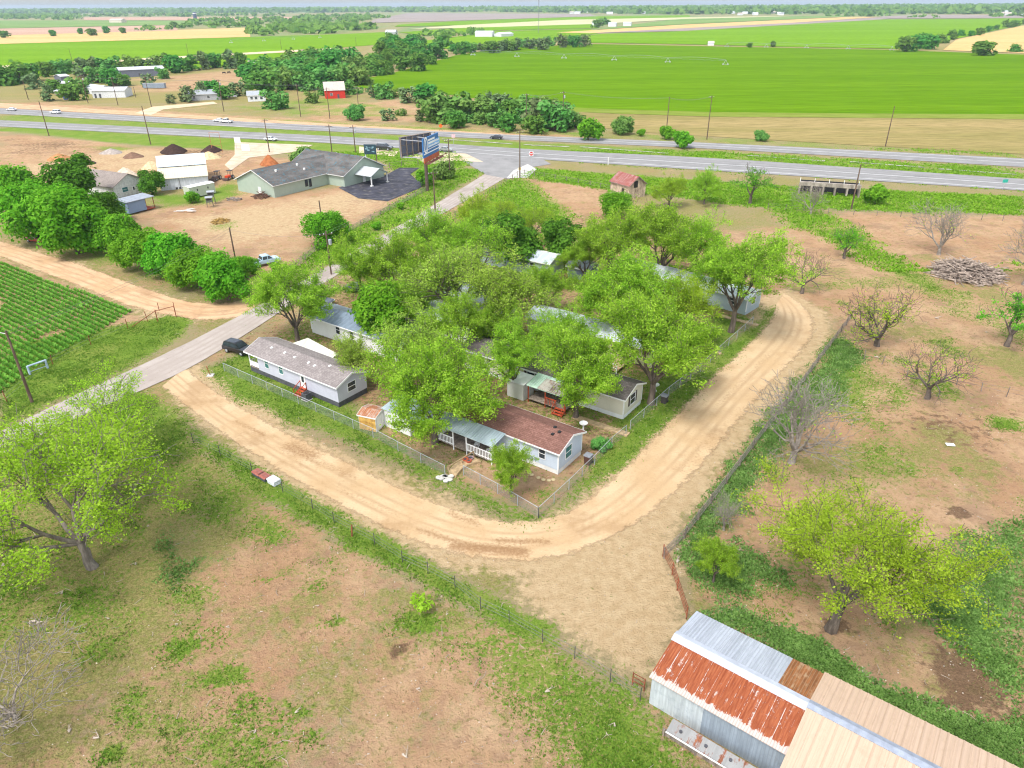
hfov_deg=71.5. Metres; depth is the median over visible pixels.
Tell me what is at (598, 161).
lane line
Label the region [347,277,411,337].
shade tree
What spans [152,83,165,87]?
stock tank
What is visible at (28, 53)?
field
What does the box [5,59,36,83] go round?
tree
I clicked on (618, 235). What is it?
pecan tree
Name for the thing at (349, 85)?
tree
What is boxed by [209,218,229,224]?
brush pile
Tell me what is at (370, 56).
tree
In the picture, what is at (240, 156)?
yard entrance
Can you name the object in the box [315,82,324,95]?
tree
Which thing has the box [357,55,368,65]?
tree
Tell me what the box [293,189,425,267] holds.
wire fence
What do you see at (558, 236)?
shade tree
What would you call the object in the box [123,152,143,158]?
soil mound
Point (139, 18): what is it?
field
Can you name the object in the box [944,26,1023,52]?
field
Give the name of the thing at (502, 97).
tree
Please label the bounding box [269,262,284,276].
bush
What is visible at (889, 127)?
utility pole
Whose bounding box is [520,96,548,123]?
tree
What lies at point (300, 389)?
steps
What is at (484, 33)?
farm barn
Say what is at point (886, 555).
pecan tree
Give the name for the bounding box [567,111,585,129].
tree
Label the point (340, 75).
tree
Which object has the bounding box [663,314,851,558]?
fence
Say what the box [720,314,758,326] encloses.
walkway
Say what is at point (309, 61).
tree
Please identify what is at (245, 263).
hedge tree
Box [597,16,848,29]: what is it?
field
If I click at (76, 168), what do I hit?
hedge tree
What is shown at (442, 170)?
bush
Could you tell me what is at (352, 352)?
pecan tree
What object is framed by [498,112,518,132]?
tree
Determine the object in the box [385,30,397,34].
farm shed
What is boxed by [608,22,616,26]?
farm shed
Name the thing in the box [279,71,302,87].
tree
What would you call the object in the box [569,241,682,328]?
pecan tree
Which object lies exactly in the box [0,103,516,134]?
frontage track
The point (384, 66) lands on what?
tree
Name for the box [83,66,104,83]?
tree
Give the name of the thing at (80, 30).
tree
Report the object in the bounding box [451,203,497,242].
pecan tree
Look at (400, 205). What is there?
bush
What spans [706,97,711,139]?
utility pole
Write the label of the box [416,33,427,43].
tree
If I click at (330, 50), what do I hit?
tree
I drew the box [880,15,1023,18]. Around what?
field
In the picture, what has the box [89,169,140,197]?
house
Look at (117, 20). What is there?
house
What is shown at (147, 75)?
tree
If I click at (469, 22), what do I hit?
field
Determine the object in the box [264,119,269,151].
utility pole
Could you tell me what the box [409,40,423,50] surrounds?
tree
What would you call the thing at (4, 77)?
tree
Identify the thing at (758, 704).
metal barn
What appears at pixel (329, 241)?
utility pole
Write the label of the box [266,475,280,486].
utility box
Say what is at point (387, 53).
tree
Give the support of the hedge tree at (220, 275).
on the ground at (602, 596)
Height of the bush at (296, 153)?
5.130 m
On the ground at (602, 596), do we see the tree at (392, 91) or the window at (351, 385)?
the tree at (392, 91)
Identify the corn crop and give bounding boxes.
[0,261,130,391]
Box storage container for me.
[182,181,215,195]
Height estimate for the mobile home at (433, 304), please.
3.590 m
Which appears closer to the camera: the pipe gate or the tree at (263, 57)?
the pipe gate
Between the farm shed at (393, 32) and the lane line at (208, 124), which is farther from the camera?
the farm shed at (393, 32)
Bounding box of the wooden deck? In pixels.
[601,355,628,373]
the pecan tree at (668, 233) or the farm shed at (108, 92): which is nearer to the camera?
the pecan tree at (668, 233)
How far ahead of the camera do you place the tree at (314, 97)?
345.46 m
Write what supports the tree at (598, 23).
on the ground at (602, 596)
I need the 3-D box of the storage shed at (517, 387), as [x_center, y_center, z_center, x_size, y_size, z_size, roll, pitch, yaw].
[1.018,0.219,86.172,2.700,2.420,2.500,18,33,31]
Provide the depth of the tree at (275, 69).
409.73 m
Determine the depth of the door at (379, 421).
79.30 m
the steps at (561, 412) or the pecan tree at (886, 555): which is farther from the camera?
the steps at (561, 412)
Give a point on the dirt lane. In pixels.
(83, 276)
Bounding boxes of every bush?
[183,190,199,202]
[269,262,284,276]
[288,145,310,160]
[342,103,365,120]
[371,221,380,229]
[397,202,403,209]
[413,168,435,185]
[429,160,455,178]
[577,116,606,139]
[590,435,613,452]
[610,115,634,134]
[636,129,645,134]
[659,124,675,138]
[672,130,694,147]
[753,130,769,140]
[861,182,889,203]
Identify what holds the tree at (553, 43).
on the ground at (602, 596)
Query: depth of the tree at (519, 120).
281.66 m
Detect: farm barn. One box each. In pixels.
[116,65,163,76]
[475,31,493,36]
[494,32,512,36]
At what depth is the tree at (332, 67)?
453.11 m
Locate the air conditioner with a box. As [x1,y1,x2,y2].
[301,390,312,401]
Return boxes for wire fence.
[2,303,174,401]
[191,433,641,700]
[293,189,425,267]
[455,170,610,211]
[768,203,1022,220]
[864,350,1022,396]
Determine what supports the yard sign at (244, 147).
on the ground at (602, 596)
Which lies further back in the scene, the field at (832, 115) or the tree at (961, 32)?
the tree at (961, 32)
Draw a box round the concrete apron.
[507,164,535,177]
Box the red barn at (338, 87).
[323,81,345,98]
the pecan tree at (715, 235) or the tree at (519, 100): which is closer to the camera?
the pecan tree at (715, 235)
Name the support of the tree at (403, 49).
on the ground at (602, 596)
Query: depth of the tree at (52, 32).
1152.88 m
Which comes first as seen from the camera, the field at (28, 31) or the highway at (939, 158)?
the highway at (939, 158)
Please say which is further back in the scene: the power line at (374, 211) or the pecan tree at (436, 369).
the power line at (374, 211)
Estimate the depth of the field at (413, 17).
2682.88 m
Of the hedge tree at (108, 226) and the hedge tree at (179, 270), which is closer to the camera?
the hedge tree at (179, 270)
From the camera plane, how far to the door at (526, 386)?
85.66 m
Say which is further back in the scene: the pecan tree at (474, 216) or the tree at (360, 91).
the tree at (360, 91)
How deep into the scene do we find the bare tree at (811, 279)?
114.79 m
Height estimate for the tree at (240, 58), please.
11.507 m
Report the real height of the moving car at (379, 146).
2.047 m
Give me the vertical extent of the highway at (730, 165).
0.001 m
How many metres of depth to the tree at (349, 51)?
562.61 m
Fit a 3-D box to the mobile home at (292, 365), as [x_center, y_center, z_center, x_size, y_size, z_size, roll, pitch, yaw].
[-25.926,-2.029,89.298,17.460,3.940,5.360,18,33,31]
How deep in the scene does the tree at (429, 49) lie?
666.18 m
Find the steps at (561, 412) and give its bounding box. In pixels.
[551,401,565,417]
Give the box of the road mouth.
[444,152,549,178]
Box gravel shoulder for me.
[359,146,397,155]
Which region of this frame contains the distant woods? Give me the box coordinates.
[0,2,1023,37]
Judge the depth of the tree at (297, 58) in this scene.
503.22 m
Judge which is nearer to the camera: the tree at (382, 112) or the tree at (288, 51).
the tree at (382, 112)
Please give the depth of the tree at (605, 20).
1614.12 m
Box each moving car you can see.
[50,109,61,113]
[264,136,277,140]
[376,143,393,150]
[439,146,452,151]
[490,134,502,138]
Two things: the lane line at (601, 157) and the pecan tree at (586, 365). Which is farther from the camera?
the lane line at (601, 157)
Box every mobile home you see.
[243,337,369,407]
[309,304,423,361]
[381,375,586,474]
[398,300,493,341]
[418,282,516,316]
[459,334,646,418]
[481,247,562,274]
[524,305,666,367]
[616,257,761,314]
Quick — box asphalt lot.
[339,168,422,200]
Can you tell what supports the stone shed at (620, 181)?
on the ground at (602, 596)
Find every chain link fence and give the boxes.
[223,363,444,470]
[463,465,536,506]
[538,425,626,517]
[630,317,753,427]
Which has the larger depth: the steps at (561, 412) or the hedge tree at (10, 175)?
the hedge tree at (10, 175)
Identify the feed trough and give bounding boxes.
[662,719,755,767]
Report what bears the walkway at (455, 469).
on the ground at (602, 596)
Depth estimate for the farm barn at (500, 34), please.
1041.90 m
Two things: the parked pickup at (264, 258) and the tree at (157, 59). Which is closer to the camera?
the parked pickup at (264, 258)
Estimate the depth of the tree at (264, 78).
381.88 m
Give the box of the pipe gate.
[632,672,645,690]
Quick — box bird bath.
[579,421,587,430]
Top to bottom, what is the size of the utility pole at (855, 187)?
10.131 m
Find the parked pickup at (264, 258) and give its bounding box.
[255,253,280,267]
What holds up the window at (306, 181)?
in the long building
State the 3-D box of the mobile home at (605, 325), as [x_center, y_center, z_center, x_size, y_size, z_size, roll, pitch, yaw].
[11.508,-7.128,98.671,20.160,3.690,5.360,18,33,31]
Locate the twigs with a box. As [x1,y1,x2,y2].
[0,322,1018,766]
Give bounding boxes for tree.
[0,30,10,37]
[0,65,23,85]
[0,162,48,198]
[0,175,76,242]
[0,387,192,595]
[0,602,94,756]
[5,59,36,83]
[20,72,43,89]
[21,63,40,79]
[24,183,107,254]
[24,356,163,503]
[35,61,56,76]
[37,150,99,193]
[38,83,54,100]
[44,79,62,91]
[47,58,67,74]
[48,30,56,35]
[54,82,88,100]
[59,59,80,72]
[63,77,89,93]
[71,57,89,76]
[77,28,82,33]
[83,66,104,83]
[84,28,97,35]
[84,210,142,255]
[86,55,99,68]
[89,190,128,216]
[93,55,120,70]
[99,68,120,85]
[101,26,110,32]
[103,225,160,270]
[113,73,131,85]
[114,60,128,66]
[118,27,125,32]
[121,54,142,66]
[135,169,167,194]
[136,57,156,65]
[137,229,202,277]
[140,73,155,86]
[149,52,168,67]
[154,66,169,78]
[159,243,219,288]
[161,54,185,72]
[165,93,175,102]
[169,21,177,27]
[178,84,195,101]
[182,54,198,70]
[189,247,253,302]
[193,81,206,92]
[194,79,219,88]
[195,50,210,69]
[204,52,227,67]
[212,85,234,98]
[221,48,237,68]
[228,80,248,95]
[232,52,246,65]
[232,254,262,277]
[234,58,260,76]
[239,73,254,89]
[240,257,344,341]
[245,69,284,93]
[250,58,274,72]
[257,54,272,62]
[258,89,288,109]
[267,57,296,68]
[268,64,294,88]
[272,53,291,59]
[274,66,300,89]
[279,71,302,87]
[280,60,306,82]
[282,47,294,55]
[284,52,314,59]
[290,54,306,63]
[290,71,318,91]
[293,51,312,56]
[296,208,351,249]
[298,46,320,53]
[299,57,315,71]
[303,61,327,78]
[303,91,318,103]
[307,46,316,56]
[310,67,337,83]
[314,45,344,62]
[315,51,340,67]
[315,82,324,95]
[317,45,343,52]
[320,229,389,299]
[327,63,357,83]
[328,62,354,69]
[329,328,382,372]
[339,46,362,63]
[341,53,365,68]
[344,79,358,94]
[344,324,513,447]
[346,64,373,85]
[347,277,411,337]
[352,224,441,291]
[355,86,363,93]
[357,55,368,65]
[361,51,392,69]
[365,59,384,75]
[365,85,377,97]
[366,302,468,377]
[369,58,394,75]
[372,39,394,60]
[373,81,394,99]
[379,108,397,120]
[380,47,394,65]
[381,31,398,41]
[384,35,398,45]
[385,279,432,323]
[387,38,410,56]
[387,87,402,97]
[388,56,413,70]
[389,201,479,260]
[390,237,492,312]
[392,38,409,56]
[394,108,406,115]
[396,86,419,103]
[405,34,417,44]
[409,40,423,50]
[409,48,425,59]
[409,52,428,70]
[411,47,429,55]
[413,43,427,49]
[413,82,436,99]
[414,108,424,120]
[414,288,494,344]
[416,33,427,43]
[416,90,449,124]
[426,55,436,64]
[427,41,435,52]
[429,35,449,58]
[430,91,471,122]
[431,31,454,44]
[434,214,516,268]
[440,365,502,422]
[441,109,465,127]
[447,44,457,53]
[449,242,565,339]
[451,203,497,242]
[453,41,470,54]
[455,183,501,221]
[457,97,491,121]
[464,93,494,117]
[464,109,477,122]
[464,296,536,335]
[465,41,476,52]
[465,306,560,383]
[470,112,486,124]
[472,100,497,112]
[476,210,544,265]
[477,43,484,51]
[480,40,499,52]
[480,195,519,217]
[485,91,501,102]
[485,108,506,127]
[486,438,538,496]
[491,40,502,51]
[493,99,511,118]
[494,93,515,103]
[496,99,530,112]
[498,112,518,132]
[499,99,520,114]
[500,41,506,50]
[500,200,555,236]
[501,38,516,50]
[512,260,585,304]
[514,38,521,49]
[515,102,531,115]
[516,115,523,123]
[518,94,539,101]
[519,115,546,134]
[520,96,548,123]
[522,37,536,48]
[523,318,571,351]
[525,319,625,417]
[536,36,552,49]
[536,100,575,131]
[537,296,603,354]
[538,217,583,263]
[540,95,559,104]
[543,35,558,45]
[550,229,616,284]
[552,100,573,111]
[555,33,567,47]
[566,35,582,46]
[566,250,678,323]
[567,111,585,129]
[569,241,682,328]
[571,203,655,271]
[580,34,591,46]
[588,282,727,405]
[590,19,603,27]
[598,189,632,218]
[598,273,692,328]
[599,17,610,24]
[624,194,707,265]
[648,171,688,206]
[653,257,723,329]
[673,204,734,283]
[687,226,814,332]
[690,532,746,582]
[691,163,725,204]
[709,489,746,531]
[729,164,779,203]
[730,451,1018,659]
[749,370,869,475]
[783,249,846,293]
[789,183,829,213]
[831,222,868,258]
[836,278,927,347]
[894,35,918,51]
[895,340,987,404]
[904,197,972,254]
[910,34,929,50]
[919,34,940,49]
[937,33,949,43]
[947,29,957,34]
[950,34,958,39]
[957,29,965,35]
[967,30,976,35]
[971,40,997,55]
[974,27,985,35]
[974,284,1023,346]
[985,25,994,31]
[995,218,1023,284]
[1001,19,1013,27]
[1006,43,1023,51]
[1010,20,1021,26]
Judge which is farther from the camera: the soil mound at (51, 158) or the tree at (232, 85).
the tree at (232, 85)
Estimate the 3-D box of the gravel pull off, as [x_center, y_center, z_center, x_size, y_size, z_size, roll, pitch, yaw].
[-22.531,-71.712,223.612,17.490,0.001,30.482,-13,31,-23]
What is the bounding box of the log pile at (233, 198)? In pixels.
[226,197,241,200]
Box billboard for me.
[399,132,446,190]
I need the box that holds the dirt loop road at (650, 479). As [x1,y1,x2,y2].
[162,293,816,560]
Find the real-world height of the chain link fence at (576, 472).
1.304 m
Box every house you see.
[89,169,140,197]
[109,19,126,22]
[188,89,220,100]
[246,90,265,101]
[707,41,714,45]
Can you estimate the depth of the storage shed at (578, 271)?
122.17 m
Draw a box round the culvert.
[798,178,861,197]
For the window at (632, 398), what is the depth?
82.06 m
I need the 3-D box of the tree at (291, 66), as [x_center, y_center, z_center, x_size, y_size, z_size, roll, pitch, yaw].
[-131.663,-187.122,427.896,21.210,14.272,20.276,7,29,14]
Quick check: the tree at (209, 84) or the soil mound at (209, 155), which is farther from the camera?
the tree at (209, 84)
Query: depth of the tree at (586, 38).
786.68 m
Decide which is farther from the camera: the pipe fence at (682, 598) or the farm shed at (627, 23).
the farm shed at (627, 23)
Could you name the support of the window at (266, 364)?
in the mobile home at (292, 365)
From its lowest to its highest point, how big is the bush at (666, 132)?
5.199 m
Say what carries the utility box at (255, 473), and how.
on the ground at (602, 596)
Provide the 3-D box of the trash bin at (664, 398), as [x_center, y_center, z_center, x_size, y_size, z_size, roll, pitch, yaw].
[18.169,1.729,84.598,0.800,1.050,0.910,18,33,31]
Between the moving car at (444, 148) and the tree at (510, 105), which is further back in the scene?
the tree at (510, 105)
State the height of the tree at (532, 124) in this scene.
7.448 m
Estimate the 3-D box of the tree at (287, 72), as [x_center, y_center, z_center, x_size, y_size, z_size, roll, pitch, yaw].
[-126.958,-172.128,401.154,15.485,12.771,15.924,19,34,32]
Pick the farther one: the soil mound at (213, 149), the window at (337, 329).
the soil mound at (213, 149)
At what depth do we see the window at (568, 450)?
72.37 m
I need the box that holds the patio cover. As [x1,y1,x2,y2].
[294,338,338,357]
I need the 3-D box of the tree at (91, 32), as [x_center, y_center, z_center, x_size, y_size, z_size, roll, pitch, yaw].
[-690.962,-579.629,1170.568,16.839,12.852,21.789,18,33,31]
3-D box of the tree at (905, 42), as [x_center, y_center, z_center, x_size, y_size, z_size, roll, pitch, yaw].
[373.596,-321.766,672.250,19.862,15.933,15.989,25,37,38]
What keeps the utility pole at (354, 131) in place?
on the ground at (602, 596)
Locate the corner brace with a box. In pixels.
[132,305,176,326]
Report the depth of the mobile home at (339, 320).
100.19 m
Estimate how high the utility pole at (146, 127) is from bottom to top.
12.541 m
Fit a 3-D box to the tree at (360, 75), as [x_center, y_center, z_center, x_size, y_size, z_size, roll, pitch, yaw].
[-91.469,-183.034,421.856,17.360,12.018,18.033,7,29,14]
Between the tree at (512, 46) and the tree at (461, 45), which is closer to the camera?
the tree at (461, 45)
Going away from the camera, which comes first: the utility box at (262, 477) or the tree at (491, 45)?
the utility box at (262, 477)
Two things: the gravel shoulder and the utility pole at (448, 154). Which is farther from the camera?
the gravel shoulder
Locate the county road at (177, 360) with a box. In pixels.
[0,174,503,451]
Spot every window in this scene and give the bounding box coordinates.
[122,186,128,192]
[264,361,269,369]
[278,367,283,374]
[305,179,311,186]
[335,326,340,334]
[347,379,355,391]
[538,449,545,459]
[565,443,571,459]
[630,391,635,404]
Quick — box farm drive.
[136,102,216,114]
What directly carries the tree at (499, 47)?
on the ground at (602, 596)
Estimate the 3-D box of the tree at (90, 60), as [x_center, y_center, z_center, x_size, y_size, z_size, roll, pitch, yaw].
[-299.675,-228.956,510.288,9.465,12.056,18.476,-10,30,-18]
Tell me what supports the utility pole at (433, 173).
on the ground at (602, 596)
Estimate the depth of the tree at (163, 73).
465.34 m
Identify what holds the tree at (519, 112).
on the ground at (602, 596)
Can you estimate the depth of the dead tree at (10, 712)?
46.82 m
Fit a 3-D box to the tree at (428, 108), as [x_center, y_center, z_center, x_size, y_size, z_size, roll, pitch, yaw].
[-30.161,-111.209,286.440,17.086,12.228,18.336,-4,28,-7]
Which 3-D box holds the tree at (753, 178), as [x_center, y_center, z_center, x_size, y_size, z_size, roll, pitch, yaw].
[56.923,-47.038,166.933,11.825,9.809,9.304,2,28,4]
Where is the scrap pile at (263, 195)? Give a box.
[250,191,270,199]
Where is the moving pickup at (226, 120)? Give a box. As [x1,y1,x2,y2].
[219,118,233,122]
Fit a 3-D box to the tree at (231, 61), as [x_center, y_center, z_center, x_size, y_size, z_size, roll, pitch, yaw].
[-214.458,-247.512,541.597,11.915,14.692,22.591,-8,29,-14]
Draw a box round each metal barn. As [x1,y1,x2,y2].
[156,153,207,190]
[649,611,1018,767]
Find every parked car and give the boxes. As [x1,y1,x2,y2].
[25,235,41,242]
[222,337,248,355]
[319,296,334,303]
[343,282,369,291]
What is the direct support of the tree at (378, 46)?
on the ground at (602, 596)
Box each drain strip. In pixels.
[589,147,659,152]
[850,161,919,166]
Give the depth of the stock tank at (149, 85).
412.55 m
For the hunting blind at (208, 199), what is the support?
on the ground at (602, 596)
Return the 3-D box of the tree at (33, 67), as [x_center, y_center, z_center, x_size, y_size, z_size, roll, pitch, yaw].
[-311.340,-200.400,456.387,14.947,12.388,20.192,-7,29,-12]
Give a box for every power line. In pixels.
[7,230,230,333]
[324,176,429,232]
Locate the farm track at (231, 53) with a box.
[2,48,339,67]
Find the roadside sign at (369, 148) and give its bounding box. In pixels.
[363,144,376,160]
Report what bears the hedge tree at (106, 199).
on the ground at (602, 596)
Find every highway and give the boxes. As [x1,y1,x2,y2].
[0,108,1023,166]
[0,120,1023,190]
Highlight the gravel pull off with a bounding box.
[412,152,482,163]
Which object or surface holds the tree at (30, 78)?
on the ground at (602, 596)
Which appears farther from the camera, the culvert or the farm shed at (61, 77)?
the farm shed at (61, 77)
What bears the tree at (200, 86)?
on the ground at (602, 596)
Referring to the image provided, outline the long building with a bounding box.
[234,148,388,197]
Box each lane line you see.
[0,125,1017,188]
[9,111,1018,162]
[9,123,1023,184]
[30,110,1021,159]
[118,119,305,130]
[447,139,509,143]
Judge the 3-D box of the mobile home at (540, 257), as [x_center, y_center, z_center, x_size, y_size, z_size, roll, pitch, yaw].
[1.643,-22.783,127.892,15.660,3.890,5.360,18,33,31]
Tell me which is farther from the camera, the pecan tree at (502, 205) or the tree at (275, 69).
the tree at (275, 69)
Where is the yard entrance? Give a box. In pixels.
[225,142,311,169]
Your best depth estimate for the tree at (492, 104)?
287.39 m
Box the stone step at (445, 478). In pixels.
[436,474,453,482]
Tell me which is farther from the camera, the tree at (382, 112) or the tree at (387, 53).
the tree at (387, 53)
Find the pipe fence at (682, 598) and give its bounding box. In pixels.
[662,544,688,618]
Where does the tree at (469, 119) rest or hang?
on the ground at (602, 596)
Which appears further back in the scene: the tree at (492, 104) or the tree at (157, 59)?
the tree at (157, 59)
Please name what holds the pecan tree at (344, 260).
on the ground at (602, 596)
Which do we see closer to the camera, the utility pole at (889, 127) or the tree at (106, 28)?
the utility pole at (889, 127)
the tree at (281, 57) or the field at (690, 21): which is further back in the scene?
the field at (690, 21)
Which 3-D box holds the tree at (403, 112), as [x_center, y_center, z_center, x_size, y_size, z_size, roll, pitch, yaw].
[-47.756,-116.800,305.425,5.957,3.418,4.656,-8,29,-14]
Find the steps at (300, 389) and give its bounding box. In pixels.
[293,381,306,397]
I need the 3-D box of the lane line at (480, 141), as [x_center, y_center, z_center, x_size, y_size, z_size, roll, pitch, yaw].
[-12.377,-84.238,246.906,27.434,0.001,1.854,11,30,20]
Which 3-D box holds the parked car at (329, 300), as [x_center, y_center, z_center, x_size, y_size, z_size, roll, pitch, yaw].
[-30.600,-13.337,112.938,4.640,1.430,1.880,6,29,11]
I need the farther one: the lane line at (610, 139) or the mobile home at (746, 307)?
the lane line at (610, 139)
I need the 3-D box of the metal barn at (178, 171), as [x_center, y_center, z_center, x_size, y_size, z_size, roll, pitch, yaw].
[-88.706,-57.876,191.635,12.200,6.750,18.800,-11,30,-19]
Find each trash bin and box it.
[583,452,593,465]
[660,393,668,403]
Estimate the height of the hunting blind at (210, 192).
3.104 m
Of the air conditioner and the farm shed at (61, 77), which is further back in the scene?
the farm shed at (61, 77)
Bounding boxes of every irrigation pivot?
[229,35,321,42]
[470,50,728,64]
[725,42,893,49]
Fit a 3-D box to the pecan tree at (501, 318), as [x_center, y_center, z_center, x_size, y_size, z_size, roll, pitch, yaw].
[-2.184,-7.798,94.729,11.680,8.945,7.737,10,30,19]
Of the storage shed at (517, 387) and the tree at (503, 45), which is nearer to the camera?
the storage shed at (517, 387)
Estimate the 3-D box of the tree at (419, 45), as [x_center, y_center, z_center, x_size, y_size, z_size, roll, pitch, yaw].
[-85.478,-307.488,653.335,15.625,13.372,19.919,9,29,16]
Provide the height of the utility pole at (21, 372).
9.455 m
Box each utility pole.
[0,330,33,402]
[38,101,49,135]
[141,106,150,144]
[215,80,223,110]
[229,227,235,256]
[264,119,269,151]
[294,84,300,116]
[319,231,332,274]
[325,124,331,151]
[349,125,355,151]
[428,171,435,210]
[444,139,450,176]
[518,130,522,177]
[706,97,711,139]
[850,164,861,208]
[885,106,894,145]
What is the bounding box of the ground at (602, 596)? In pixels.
[0,6,1023,767]
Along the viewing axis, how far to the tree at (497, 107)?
291.06 m
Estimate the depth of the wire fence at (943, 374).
88.16 m
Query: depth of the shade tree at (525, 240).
123.87 m
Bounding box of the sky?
[0,0,1023,8]
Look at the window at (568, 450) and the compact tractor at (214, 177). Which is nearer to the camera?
the window at (568, 450)
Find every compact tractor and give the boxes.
[209,170,221,180]
[222,170,234,180]
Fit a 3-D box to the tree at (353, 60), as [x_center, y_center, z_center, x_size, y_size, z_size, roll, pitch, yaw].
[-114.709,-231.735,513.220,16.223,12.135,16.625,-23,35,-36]
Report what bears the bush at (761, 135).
on the ground at (602, 596)
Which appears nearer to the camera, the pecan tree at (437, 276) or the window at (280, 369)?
the window at (280, 369)
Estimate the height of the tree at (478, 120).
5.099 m
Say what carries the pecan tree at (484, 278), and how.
on the ground at (602, 596)
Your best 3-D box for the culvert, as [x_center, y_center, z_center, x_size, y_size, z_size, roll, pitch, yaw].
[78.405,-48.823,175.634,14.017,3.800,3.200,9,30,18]
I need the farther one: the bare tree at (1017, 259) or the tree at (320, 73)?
the tree at (320, 73)
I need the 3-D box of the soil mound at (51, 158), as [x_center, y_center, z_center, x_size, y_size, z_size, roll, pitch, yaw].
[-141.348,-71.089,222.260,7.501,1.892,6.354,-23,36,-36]
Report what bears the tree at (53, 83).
on the ground at (602, 596)
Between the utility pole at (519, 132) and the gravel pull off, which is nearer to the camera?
the utility pole at (519, 132)
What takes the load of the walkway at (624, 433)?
on the ground at (602, 596)
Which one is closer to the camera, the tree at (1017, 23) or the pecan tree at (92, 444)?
the pecan tree at (92, 444)
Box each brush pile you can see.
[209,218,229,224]
[923,253,1010,287]
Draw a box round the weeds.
[149,334,1023,767]
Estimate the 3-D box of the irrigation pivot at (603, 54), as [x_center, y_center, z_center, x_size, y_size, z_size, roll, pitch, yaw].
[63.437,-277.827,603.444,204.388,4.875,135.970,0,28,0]
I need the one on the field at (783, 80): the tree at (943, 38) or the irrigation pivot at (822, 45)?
the irrigation pivot at (822, 45)
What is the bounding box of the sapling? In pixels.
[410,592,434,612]
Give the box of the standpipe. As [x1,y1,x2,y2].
[26,359,48,374]
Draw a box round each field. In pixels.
[0,20,212,27]
[0,25,177,34]
[0,28,249,43]
[0,32,385,65]
[36,50,341,75]
[84,17,291,19]
[355,44,1023,113]
[371,13,594,22]
[395,15,689,26]
[399,24,594,34]
[413,15,816,28]
[426,29,596,48]
[561,17,870,32]
[570,107,1023,118]
[571,112,1023,153]
[587,18,1023,48]
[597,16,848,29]
[601,17,881,32]
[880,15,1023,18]
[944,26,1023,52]
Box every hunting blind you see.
[204,196,213,206]
[206,190,215,203]
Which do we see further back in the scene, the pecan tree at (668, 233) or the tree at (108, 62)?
the tree at (108, 62)
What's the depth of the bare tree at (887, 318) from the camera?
96.18 m
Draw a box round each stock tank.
[142,83,152,87]
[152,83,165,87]
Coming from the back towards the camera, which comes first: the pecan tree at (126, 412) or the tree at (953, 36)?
the tree at (953, 36)
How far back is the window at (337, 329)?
99.88 m
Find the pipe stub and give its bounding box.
[206,366,214,376]
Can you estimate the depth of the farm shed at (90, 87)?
387.48 m
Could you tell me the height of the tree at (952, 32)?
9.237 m
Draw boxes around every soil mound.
[47,153,70,160]
[99,148,121,154]
[118,167,136,175]
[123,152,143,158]
[141,161,156,170]
[160,144,186,154]
[201,145,221,152]
[204,151,221,159]
[260,155,278,165]
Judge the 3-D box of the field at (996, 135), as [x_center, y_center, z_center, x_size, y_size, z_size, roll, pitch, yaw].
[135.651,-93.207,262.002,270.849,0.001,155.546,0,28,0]
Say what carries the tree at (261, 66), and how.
on the ground at (602, 596)
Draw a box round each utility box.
[251,468,262,478]
[258,471,270,481]
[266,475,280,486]
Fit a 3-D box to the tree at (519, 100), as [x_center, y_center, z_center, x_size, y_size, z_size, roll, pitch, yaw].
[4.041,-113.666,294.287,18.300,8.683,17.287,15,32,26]
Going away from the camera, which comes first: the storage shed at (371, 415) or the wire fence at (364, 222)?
the storage shed at (371, 415)
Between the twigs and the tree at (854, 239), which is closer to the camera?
the twigs
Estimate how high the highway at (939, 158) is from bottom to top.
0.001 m
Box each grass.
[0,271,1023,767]
[230,147,1023,274]
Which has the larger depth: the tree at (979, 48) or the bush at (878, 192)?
the tree at (979, 48)
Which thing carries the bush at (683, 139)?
on the ground at (602, 596)
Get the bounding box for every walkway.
[447,451,480,476]
[571,416,629,436]
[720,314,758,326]
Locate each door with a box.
[300,375,306,387]
[377,414,381,430]
[381,412,384,426]
[526,386,530,398]
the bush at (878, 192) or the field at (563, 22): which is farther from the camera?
the field at (563, 22)
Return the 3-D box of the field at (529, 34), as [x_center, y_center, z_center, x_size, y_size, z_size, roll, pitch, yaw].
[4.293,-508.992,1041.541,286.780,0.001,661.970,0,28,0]
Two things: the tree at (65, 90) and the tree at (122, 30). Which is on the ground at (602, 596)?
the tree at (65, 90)
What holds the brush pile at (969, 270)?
on the ground at (602, 596)
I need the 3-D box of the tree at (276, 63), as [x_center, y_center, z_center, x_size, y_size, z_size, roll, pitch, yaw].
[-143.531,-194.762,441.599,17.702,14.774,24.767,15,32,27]
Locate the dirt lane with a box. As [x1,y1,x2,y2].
[0,241,254,319]
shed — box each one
[54,74,68,81]
[85,84,109,93]
[91,86,132,97]
[118,193,154,213]
[356,404,384,431]
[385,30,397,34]
[507,371,533,400]
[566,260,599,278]
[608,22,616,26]
[609,171,647,197]
[623,22,631,25]
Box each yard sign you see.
[234,137,240,147]
[241,144,249,150]
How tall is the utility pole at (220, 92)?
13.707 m
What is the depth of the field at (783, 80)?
445.82 m
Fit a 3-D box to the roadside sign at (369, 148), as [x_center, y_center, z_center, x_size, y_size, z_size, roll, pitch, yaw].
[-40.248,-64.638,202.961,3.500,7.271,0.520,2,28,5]

